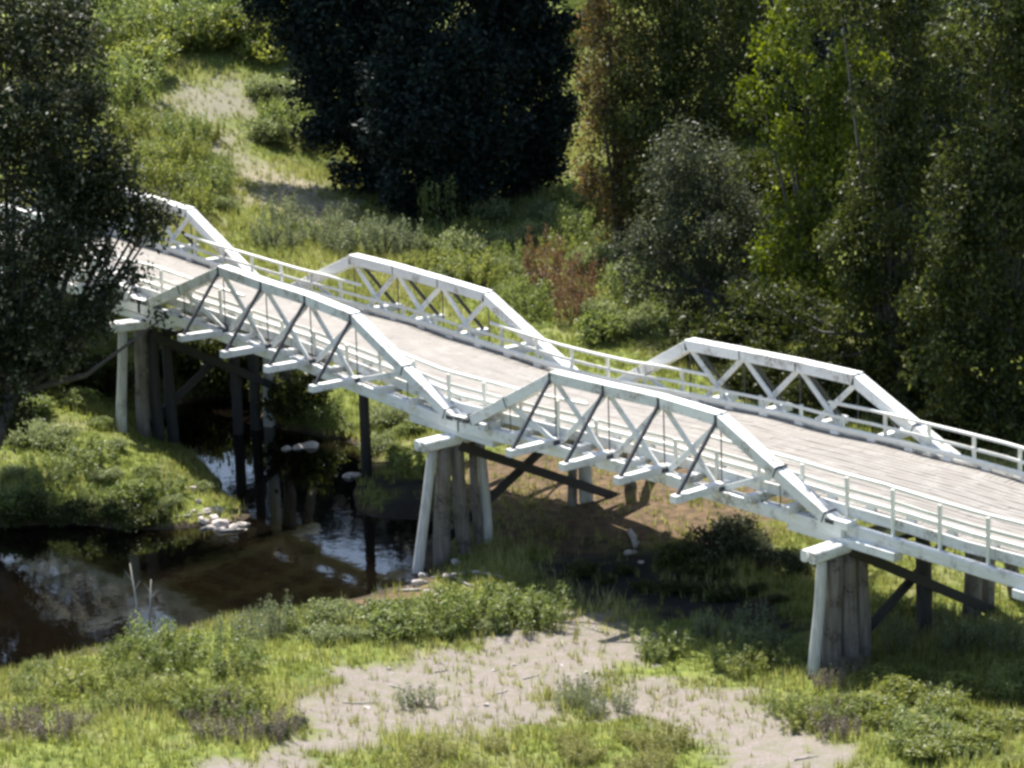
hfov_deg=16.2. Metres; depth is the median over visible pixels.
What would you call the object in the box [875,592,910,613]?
shrub
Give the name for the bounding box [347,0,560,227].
dark fig tree
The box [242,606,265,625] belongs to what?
tall weed
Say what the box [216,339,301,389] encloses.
shrub
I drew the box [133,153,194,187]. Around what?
grass clump
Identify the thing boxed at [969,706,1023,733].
shrub
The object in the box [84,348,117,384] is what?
shrub
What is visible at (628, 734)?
dry grass clump
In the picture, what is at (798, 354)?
shrub
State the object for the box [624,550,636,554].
rock
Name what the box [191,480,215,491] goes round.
shrub
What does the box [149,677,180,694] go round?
grass clump
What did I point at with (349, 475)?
rock
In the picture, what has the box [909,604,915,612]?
shrub
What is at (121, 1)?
shrub
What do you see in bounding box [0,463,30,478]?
shrub
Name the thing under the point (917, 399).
shrub
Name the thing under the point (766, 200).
shrub
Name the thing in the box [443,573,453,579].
rock
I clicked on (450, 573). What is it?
driftwood
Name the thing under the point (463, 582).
driftwood
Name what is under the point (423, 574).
rock
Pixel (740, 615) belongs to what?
tall weed
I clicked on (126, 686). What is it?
grass clump
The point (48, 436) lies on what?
shrub
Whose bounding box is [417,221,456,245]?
shrub
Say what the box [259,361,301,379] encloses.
shrub
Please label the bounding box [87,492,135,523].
shrub
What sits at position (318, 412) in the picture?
shrub
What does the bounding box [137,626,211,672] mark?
shrub
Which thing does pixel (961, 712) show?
shrub
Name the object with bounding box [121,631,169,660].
shrub
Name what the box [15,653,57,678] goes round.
shrub
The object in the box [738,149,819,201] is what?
shrub
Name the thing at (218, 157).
shrub
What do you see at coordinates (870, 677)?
shrub
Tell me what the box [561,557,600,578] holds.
shrub
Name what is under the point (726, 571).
shrub
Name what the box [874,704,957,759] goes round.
shrub
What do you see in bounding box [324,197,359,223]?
tall weed
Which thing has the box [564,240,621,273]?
shrub
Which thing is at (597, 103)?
she oak
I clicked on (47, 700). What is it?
grass clump
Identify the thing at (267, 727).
shrub
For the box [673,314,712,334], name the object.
shrub
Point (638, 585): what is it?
shrub
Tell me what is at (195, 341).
shrub
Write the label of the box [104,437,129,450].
shrub
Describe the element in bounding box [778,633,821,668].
shrub
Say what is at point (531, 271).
russet shrub
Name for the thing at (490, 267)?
shrub
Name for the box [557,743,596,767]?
dry grass clump
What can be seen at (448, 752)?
dry grass clump
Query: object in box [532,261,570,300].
russet shrub
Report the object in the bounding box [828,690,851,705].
dry shrub
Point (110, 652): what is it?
shrub
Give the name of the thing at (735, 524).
shrub
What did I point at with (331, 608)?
shrub
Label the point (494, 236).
shrub
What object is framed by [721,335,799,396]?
shrub
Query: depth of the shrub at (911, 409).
152.02 m
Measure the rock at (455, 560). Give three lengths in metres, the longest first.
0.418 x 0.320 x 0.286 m
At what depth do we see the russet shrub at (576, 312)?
169.53 m
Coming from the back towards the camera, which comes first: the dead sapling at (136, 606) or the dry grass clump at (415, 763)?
the dead sapling at (136, 606)
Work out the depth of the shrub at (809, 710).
118.95 m
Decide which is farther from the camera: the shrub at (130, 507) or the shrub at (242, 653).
the shrub at (130, 507)
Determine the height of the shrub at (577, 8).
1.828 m
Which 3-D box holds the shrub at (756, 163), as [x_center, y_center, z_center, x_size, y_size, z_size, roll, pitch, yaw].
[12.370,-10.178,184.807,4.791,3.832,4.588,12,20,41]
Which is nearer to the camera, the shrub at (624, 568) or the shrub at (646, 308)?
the shrub at (624, 568)
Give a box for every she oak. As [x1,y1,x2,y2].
[567,0,670,263]
[591,0,775,276]
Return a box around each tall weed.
[212,605,270,647]
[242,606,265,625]
[247,210,295,249]
[251,587,294,634]
[254,609,287,640]
[260,189,309,226]
[279,223,307,245]
[296,206,343,243]
[318,216,359,254]
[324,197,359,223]
[325,209,382,250]
[355,215,381,237]
[357,208,411,257]
[373,214,410,241]
[381,218,423,258]
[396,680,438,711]
[553,681,594,709]
[556,669,603,701]
[584,693,606,718]
[599,686,637,714]
[691,609,713,634]
[692,607,722,641]
[719,619,752,646]
[732,596,777,629]
[739,616,782,652]
[915,602,954,631]
[931,613,977,655]
[942,609,1000,651]
[980,617,1011,637]
[983,611,1023,655]
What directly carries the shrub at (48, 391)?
on the ground at (772, 746)
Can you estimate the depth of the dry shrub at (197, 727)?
119.13 m
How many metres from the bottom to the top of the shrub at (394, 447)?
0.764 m
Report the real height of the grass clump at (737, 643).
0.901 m
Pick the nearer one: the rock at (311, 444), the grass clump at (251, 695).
the grass clump at (251, 695)
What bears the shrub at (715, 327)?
on the ground at (772, 746)
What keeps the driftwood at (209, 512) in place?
on the ground at (772, 746)
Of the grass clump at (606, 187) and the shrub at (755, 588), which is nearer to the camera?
the shrub at (755, 588)
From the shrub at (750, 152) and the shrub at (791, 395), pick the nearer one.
the shrub at (791, 395)
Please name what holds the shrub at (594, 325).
on the ground at (772, 746)
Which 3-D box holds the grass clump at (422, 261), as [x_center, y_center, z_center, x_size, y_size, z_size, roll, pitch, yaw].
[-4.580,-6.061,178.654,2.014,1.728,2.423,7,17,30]
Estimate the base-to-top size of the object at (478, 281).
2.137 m
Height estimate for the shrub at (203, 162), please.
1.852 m
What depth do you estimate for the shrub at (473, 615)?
131.38 m
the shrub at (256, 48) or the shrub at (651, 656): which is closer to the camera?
the shrub at (651, 656)
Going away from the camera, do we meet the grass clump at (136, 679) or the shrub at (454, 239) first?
the grass clump at (136, 679)
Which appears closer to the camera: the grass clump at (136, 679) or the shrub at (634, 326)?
the grass clump at (136, 679)
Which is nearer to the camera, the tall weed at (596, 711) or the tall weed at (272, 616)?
the tall weed at (596, 711)
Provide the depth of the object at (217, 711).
121.47 m
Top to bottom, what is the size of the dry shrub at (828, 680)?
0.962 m
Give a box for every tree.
[0,0,147,214]
[0,0,186,454]
[232,0,442,199]
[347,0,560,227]
[452,0,593,202]
[603,109,777,322]
[637,0,891,144]
[721,0,996,421]
[725,0,900,342]
[768,0,1017,215]
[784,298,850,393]
[849,0,1023,314]
[891,0,1023,443]
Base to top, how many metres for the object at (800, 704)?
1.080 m
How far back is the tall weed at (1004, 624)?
126.04 m
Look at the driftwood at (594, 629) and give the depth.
130.76 m
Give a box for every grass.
[0,0,1023,767]
[0,0,1023,767]
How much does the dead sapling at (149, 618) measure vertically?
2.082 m
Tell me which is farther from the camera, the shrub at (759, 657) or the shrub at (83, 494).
the shrub at (83, 494)
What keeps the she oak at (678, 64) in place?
on the ground at (772, 746)
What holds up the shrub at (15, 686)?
on the ground at (772, 746)
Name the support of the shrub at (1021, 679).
on the ground at (772, 746)
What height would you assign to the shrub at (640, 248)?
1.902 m
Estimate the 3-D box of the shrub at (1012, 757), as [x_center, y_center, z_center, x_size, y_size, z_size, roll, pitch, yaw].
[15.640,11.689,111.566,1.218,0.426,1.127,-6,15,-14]
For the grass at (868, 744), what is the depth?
132.78 m
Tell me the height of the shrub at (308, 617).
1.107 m
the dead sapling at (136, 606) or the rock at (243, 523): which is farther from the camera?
the rock at (243, 523)
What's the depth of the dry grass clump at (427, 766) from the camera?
115.69 m
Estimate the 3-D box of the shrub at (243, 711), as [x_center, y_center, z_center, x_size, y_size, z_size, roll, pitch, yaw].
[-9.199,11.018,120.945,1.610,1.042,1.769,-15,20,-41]
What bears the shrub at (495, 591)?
on the ground at (772, 746)
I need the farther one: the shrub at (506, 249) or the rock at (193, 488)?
the shrub at (506, 249)
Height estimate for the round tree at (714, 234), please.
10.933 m
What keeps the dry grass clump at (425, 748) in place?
on the ground at (772, 746)
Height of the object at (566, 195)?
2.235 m
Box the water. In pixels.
[0,398,432,670]
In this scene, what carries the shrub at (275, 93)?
on the ground at (772, 746)
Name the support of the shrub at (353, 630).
on the ground at (772, 746)
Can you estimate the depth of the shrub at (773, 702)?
119.55 m
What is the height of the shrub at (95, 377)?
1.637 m
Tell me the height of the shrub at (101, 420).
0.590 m
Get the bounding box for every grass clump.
[20,685,58,709]
[44,650,117,699]
[104,673,159,692]
[105,677,155,710]
[106,103,156,136]
[121,687,161,710]
[122,140,178,173]
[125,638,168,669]
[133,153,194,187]
[146,671,207,711]
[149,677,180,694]
[151,108,185,130]
[159,127,205,165]
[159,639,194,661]
[169,173,217,215]
[172,115,213,138]
[185,137,213,161]
[199,118,227,141]
[206,673,274,717]
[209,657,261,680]
[220,672,265,705]
[395,244,437,270]
[396,747,443,767]
[404,733,443,760]
[417,755,439,767]
[427,245,473,267]
[434,740,459,760]
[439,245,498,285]
[450,214,488,238]
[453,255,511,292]
[458,753,487,767]
[481,730,507,753]
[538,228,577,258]
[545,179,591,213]
[554,728,587,755]
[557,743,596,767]
[564,737,608,765]
[580,163,638,211]
[610,751,651,767]
[618,726,649,745]
[629,748,671,767]
[631,733,660,753]
[639,742,680,767]
[645,744,669,760]
[651,719,697,753]
[718,641,768,666]
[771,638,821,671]
[775,706,824,733]
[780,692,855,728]
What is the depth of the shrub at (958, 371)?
156.05 m
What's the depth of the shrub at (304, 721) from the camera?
120.16 m
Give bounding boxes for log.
[627,529,637,547]
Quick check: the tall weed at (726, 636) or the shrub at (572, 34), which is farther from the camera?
the shrub at (572, 34)
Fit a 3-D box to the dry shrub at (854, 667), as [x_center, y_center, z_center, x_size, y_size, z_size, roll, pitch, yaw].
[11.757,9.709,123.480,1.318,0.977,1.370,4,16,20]
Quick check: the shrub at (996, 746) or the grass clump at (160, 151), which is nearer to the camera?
the shrub at (996, 746)
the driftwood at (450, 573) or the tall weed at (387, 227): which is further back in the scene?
the tall weed at (387, 227)
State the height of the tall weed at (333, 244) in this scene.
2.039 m
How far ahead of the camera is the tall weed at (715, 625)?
129.14 m
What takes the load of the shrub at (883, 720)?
on the ground at (772, 746)
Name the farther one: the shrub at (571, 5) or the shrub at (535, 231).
the shrub at (571, 5)
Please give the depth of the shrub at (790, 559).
134.98 m
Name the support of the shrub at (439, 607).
on the ground at (772, 746)
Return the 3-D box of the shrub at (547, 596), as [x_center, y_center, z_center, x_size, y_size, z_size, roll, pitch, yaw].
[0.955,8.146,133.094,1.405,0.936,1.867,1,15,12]
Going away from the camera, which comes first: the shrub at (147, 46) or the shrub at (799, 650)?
the shrub at (799, 650)
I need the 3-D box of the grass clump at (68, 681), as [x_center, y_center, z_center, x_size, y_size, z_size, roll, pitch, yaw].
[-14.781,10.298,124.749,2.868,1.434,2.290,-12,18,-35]
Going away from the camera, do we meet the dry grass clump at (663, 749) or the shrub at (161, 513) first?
the dry grass clump at (663, 749)
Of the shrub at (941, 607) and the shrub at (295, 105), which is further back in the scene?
the shrub at (295, 105)
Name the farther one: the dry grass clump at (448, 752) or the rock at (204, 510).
the rock at (204, 510)
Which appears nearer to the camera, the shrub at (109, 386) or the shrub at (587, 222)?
the shrub at (109, 386)
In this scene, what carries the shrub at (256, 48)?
on the ground at (772, 746)
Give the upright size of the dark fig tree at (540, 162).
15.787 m
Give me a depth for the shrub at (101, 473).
149.61 m
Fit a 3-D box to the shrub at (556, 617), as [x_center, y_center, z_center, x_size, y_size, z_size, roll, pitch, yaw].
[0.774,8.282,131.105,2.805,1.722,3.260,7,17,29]
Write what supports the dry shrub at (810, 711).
on the ground at (772, 746)
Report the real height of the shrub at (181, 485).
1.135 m
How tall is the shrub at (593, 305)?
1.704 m
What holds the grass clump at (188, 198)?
on the ground at (772, 746)
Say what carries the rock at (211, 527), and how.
on the ground at (772, 746)
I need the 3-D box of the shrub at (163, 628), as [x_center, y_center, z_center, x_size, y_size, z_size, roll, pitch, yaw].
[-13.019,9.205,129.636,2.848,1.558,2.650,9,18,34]
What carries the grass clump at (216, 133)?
on the ground at (772, 746)
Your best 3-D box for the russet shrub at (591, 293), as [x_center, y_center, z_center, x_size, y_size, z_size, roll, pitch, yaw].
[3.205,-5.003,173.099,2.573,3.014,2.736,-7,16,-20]
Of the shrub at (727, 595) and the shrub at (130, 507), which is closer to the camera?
the shrub at (727, 595)
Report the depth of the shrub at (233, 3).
214.89 m
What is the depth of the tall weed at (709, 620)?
129.66 m
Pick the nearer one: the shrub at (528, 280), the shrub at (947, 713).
the shrub at (947, 713)
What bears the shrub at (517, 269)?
on the ground at (772, 746)
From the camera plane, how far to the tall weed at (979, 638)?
125.06 m
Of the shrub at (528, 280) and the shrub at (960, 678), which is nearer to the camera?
the shrub at (960, 678)
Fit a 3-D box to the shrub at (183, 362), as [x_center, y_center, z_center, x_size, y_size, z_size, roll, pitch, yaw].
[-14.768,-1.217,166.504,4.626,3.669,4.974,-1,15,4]
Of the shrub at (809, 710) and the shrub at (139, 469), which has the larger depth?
the shrub at (139, 469)
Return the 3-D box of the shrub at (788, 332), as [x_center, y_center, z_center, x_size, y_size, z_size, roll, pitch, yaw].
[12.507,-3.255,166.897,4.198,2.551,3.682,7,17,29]
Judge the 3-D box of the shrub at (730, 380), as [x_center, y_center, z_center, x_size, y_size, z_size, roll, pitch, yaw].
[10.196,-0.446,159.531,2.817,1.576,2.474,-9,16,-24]
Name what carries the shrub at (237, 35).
on the ground at (772, 746)
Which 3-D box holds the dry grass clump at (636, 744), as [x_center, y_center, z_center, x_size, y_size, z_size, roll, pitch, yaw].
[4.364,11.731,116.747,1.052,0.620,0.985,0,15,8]
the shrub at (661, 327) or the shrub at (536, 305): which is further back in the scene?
the shrub at (536, 305)
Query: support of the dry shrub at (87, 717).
on the ground at (772, 746)
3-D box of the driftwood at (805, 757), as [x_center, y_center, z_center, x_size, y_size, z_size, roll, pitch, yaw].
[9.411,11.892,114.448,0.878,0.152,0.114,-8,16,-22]
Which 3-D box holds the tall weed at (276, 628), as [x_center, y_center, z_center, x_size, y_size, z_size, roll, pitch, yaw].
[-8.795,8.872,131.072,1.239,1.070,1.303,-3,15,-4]
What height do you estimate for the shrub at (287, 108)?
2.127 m
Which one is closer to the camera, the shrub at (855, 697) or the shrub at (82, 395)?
the shrub at (855, 697)
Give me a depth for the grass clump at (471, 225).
185.88 m
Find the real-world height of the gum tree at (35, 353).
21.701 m
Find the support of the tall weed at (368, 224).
on the ground at (772, 746)
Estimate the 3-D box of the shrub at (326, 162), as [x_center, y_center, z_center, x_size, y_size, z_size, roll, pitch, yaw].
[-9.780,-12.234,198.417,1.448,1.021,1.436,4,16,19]
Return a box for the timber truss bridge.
[0,187,1023,677]
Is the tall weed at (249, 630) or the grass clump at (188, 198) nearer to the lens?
the tall weed at (249, 630)
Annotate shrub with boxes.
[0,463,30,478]
[0,483,36,509]
[0,484,48,521]
[0,502,24,529]
[0,702,45,737]
[3,414,52,444]
[3,499,51,522]
[4,667,45,694]
[13,393,57,414]
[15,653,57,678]
[22,372,68,399]
[22,450,86,487]
[25,421,83,451]
[29,701,81,741]
[34,489,56,505]
[51,384,103,410]
[52,432,120,468]
[57,500,84,521]
[61,358,106,390]
[63,705,96,728]
[65,495,105,525]
[69,481,107,504]
[73,349,87,362]
[74,41,167,109]
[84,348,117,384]
[84,465,127,481]
[86,415,113,428]
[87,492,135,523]
[89,688,130,711]
[91,0,151,44]
[92,0,172,40]
[94,28,183,74]
[94,363,134,397]
[94,635,130,664]
[99,495,157,532]
[100,475,160,503]
[101,0,145,8]
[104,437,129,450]
[105,651,151,681]
[108,497,143,521]
[112,610,178,659]
[113,52,166,78]
[118,4,183,44]
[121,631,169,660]
[130,0,208,52]
[130,464,160,478]
[134,468,190,499]
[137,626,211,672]
[138,137,164,155]
[139,0,172,14]
[143,505,174,525]
[147,332,230,393]
[152,106,213,145]
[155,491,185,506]
[165,0,250,45]
[166,168,197,190]
[167,0,207,9]
[170,681,224,717]
[172,3,237,51]
[173,707,200,721]
[181,165,236,198]
[182,324,226,367]
[183,338,248,397]
[187,154,234,189]
[188,711,242,740]
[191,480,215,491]
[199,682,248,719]
[203,342,248,381]
[205,628,271,677]
[206,148,234,169]
[212,5,269,48]
[213,193,240,210]
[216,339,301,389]
[218,691,264,724]
[225,7,298,63]
[229,0,290,11]
[231,723,262,742]
[239,706,304,741]
[240,112,293,143]
[242,72,294,98]
[244,368,277,410]
[256,94,300,124]
[256,355,333,423]
[258,97,315,145]
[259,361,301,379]
[259,722,289,741]
[267,84,303,104]
[278,97,316,122]
[281,602,327,633]
[284,715,308,730]
[293,392,347,426]
[293,620,347,646]
[301,596,363,625]
[322,155,341,169]
[332,621,371,641]
[333,420,359,435]
[353,595,407,621]
[356,605,429,645]
[357,428,401,454]
[358,402,402,427]
[384,444,412,460]
[387,448,435,478]
[389,417,425,435]
[390,595,431,610]
[396,580,478,639]
[397,410,409,420]
[406,233,438,252]
[415,168,471,229]
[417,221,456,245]
[419,573,515,632]
[426,619,463,640]
[427,252,478,281]
[432,222,489,258]
[437,589,478,605]
[463,191,512,223]
[472,614,515,637]
[476,581,520,600]
[476,590,546,626]
[477,260,504,283]
[482,227,514,250]
[487,252,524,279]
[489,580,575,633]
[490,237,532,266]
[490,271,530,303]
[502,276,560,320]
[508,216,555,248]
[518,223,574,287]
[526,589,556,611]
[527,197,552,217]
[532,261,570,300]
[537,201,580,227]
[537,602,557,617]
[548,250,605,303]
[549,273,587,327]
[550,198,595,246]
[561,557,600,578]
[562,0,582,11]
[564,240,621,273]
[567,18,593,41]
[569,0,615,21]
[572,186,609,224]
[574,294,621,318]
[574,309,629,346]
[585,218,647,250]
[596,262,661,310]
[602,249,669,294]
[612,563,637,574]
[621,237,653,266]
[623,300,661,320]
[624,312,657,338]
[628,620,691,660]
[629,578,655,591]
[634,310,679,338]
[636,641,672,662]
[641,276,669,296]
[649,579,688,595]
[651,281,706,318]
[652,538,696,567]
[655,296,745,365]
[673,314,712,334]
[675,559,713,579]
[677,517,746,567]
[679,580,717,596]
[685,310,742,332]
[699,580,746,602]
[700,641,749,672]
[708,359,746,386]
[709,509,769,550]
[710,150,793,211]
[714,566,741,581]
[717,645,769,679]
[718,277,768,306]
[719,316,781,361]
[720,228,801,297]
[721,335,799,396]
[724,196,803,249]
[724,531,773,557]
[728,630,774,662]
[730,281,780,325]
[731,191,794,212]
[733,145,799,175]
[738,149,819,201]
[744,581,767,595]
[747,285,822,339]
[749,539,782,567]
[759,690,813,717]
[768,545,812,573]
[768,594,788,604]
[771,347,801,377]
[771,640,821,672]
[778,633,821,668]
[781,380,823,412]
[789,701,818,720]
[791,337,846,385]
[808,694,842,722]
[809,665,847,690]
[809,704,863,741]
[814,690,878,729]
[825,386,874,417]
[828,375,893,416]
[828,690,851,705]
[833,690,874,718]
[836,653,871,676]
[845,692,904,718]
[855,663,899,683]
[859,708,902,731]
[860,668,913,689]
[871,397,921,432]
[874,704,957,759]
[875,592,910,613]
[877,673,927,705]
[883,698,956,732]
[896,730,966,760]
[897,663,927,681]
[904,731,944,747]
[905,712,977,742]
[908,383,943,410]
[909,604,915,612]
[914,686,974,716]
[916,401,965,442]
[917,355,988,385]
[917,680,970,700]
[922,375,979,412]
[932,601,963,620]
[940,670,983,698]
[941,725,1009,758]
[948,734,1001,763]
[949,387,1023,455]
[949,702,977,720]
[965,707,1002,731]
[968,680,1014,705]
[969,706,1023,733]
[985,657,1023,704]
[994,658,1023,703]
[997,751,1023,765]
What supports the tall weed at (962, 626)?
on the ground at (772, 746)
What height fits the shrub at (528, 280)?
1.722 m
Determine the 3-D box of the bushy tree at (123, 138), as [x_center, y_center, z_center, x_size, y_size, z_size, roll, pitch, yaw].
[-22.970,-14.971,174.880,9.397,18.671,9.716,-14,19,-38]
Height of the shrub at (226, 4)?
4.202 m
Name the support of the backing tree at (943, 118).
on the ground at (772, 746)
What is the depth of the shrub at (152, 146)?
193.64 m
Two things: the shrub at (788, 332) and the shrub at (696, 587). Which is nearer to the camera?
the shrub at (696, 587)
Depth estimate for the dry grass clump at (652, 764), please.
114.24 m
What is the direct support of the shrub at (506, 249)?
on the ground at (772, 746)
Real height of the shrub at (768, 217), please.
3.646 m
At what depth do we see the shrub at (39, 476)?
149.47 m
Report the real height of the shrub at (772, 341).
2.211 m
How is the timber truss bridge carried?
on the ground at (772, 746)
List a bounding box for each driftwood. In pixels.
[173,511,211,516]
[220,527,245,531]
[342,701,372,703]
[398,586,421,590]
[431,571,464,577]
[454,576,473,586]
[472,566,502,577]
[582,625,607,633]
[794,754,818,760]
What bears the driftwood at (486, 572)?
on the ground at (772, 746)
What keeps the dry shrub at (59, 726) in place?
on the ground at (772, 746)
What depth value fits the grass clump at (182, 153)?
192.61 m
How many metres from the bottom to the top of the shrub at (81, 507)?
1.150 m
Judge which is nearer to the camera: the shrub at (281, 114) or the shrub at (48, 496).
the shrub at (48, 496)
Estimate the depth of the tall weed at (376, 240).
182.18 m
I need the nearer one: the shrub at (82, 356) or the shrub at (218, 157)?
the shrub at (82, 356)
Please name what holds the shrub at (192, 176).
on the ground at (772, 746)
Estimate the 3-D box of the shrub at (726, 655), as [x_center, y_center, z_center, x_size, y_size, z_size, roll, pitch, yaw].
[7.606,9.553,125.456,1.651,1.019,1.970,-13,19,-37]
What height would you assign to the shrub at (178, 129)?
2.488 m
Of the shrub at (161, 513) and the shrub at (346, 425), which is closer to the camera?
the shrub at (161, 513)
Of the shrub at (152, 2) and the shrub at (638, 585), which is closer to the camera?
the shrub at (638, 585)
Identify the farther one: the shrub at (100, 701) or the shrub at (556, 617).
the shrub at (556, 617)
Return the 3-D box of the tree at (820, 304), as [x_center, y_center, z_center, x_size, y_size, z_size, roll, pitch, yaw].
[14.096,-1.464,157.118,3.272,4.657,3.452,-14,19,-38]
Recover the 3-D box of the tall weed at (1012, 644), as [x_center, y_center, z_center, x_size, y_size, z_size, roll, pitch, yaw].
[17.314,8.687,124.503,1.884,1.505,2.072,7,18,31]
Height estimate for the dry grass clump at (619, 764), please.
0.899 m
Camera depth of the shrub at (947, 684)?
119.22 m
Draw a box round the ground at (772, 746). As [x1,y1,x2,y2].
[0,0,1023,767]
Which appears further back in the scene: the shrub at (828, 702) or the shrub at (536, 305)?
the shrub at (536, 305)
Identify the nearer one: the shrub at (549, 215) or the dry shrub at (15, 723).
the dry shrub at (15, 723)
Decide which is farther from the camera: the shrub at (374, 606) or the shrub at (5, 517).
the shrub at (5, 517)
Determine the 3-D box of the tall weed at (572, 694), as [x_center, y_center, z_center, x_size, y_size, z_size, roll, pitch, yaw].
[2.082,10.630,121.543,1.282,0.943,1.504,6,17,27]
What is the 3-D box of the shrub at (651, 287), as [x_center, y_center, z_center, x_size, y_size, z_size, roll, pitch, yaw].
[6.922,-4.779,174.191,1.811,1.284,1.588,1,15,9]
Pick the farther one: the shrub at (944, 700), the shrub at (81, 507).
the shrub at (81, 507)
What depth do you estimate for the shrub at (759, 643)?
126.36 m
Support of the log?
on the ground at (772, 746)
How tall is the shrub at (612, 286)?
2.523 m
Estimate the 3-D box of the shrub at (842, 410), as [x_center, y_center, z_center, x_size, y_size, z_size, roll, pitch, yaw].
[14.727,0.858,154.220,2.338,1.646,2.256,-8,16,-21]
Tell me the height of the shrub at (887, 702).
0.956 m
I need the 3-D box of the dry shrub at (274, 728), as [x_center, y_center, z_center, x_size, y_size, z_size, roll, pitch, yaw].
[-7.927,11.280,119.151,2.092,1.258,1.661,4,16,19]
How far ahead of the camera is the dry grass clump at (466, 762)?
115.25 m
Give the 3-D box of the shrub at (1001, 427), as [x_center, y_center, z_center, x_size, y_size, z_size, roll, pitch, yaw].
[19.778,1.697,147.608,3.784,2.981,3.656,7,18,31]
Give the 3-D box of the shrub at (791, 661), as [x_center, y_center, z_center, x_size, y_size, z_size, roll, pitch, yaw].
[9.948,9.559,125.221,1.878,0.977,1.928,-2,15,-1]
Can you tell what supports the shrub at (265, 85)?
on the ground at (772, 746)
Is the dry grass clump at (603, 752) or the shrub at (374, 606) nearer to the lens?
the dry grass clump at (603, 752)
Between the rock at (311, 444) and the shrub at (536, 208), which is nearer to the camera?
the rock at (311, 444)
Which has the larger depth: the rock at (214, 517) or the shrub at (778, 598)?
the rock at (214, 517)
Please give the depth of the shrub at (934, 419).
148.75 m
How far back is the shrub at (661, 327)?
167.36 m
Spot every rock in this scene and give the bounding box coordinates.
[184,486,197,492]
[197,516,208,524]
[200,508,210,512]
[207,525,216,528]
[210,506,222,512]
[210,514,219,520]
[211,519,228,526]
[229,523,239,527]
[237,521,249,525]
[281,445,291,450]
[292,444,302,448]
[302,441,318,447]
[342,472,359,477]
[411,579,427,586]
[418,572,427,576]
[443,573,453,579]
[451,558,460,564]
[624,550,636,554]
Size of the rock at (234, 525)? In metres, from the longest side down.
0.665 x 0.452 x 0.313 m
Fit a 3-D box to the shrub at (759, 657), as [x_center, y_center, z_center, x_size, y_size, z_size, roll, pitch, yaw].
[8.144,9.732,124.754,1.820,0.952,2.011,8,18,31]
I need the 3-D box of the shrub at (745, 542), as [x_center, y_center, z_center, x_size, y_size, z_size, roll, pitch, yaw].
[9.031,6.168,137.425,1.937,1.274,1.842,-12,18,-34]
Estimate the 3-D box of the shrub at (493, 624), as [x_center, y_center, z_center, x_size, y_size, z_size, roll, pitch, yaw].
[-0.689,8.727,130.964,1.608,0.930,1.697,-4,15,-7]
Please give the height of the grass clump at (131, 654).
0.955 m
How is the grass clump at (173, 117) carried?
on the ground at (772, 746)
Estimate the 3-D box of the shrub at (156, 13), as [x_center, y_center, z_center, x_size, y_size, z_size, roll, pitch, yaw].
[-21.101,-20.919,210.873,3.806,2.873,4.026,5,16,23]
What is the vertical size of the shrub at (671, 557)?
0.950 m
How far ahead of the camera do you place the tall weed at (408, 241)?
182.44 m
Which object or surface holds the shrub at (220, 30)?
on the ground at (772, 746)
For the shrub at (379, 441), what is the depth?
156.02 m
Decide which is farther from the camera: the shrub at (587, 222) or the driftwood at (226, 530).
the shrub at (587, 222)
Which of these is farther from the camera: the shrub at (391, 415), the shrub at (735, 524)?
the shrub at (391, 415)
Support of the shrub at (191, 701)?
on the ground at (772, 746)
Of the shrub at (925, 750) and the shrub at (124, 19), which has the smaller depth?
the shrub at (925, 750)
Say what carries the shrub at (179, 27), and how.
on the ground at (772, 746)
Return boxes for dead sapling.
[124,564,139,628]
[145,582,157,621]
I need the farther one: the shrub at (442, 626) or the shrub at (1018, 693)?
the shrub at (442, 626)
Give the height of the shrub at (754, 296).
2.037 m
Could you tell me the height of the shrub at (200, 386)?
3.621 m
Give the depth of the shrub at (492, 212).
188.23 m
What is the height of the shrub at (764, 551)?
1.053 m
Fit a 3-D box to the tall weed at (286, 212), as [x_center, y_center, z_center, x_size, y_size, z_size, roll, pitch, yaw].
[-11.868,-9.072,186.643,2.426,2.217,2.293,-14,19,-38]
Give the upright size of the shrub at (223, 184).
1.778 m
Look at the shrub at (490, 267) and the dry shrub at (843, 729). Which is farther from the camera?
the shrub at (490, 267)
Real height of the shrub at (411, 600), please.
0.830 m
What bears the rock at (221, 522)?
on the ground at (772, 746)
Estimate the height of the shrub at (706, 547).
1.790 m
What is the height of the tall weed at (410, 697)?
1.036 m
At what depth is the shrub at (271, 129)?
200.37 m
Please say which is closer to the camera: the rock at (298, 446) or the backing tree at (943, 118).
the rock at (298, 446)
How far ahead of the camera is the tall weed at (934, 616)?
127.33 m
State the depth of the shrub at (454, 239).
181.53 m
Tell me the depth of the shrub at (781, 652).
125.00 m
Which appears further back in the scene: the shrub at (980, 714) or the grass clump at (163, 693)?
the grass clump at (163, 693)
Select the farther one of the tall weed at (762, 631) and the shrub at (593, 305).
the shrub at (593, 305)
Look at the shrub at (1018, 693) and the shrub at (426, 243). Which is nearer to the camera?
the shrub at (1018, 693)
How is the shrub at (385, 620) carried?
on the ground at (772, 746)
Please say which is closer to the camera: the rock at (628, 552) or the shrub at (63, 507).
the rock at (628, 552)
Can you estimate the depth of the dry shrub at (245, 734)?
118.74 m

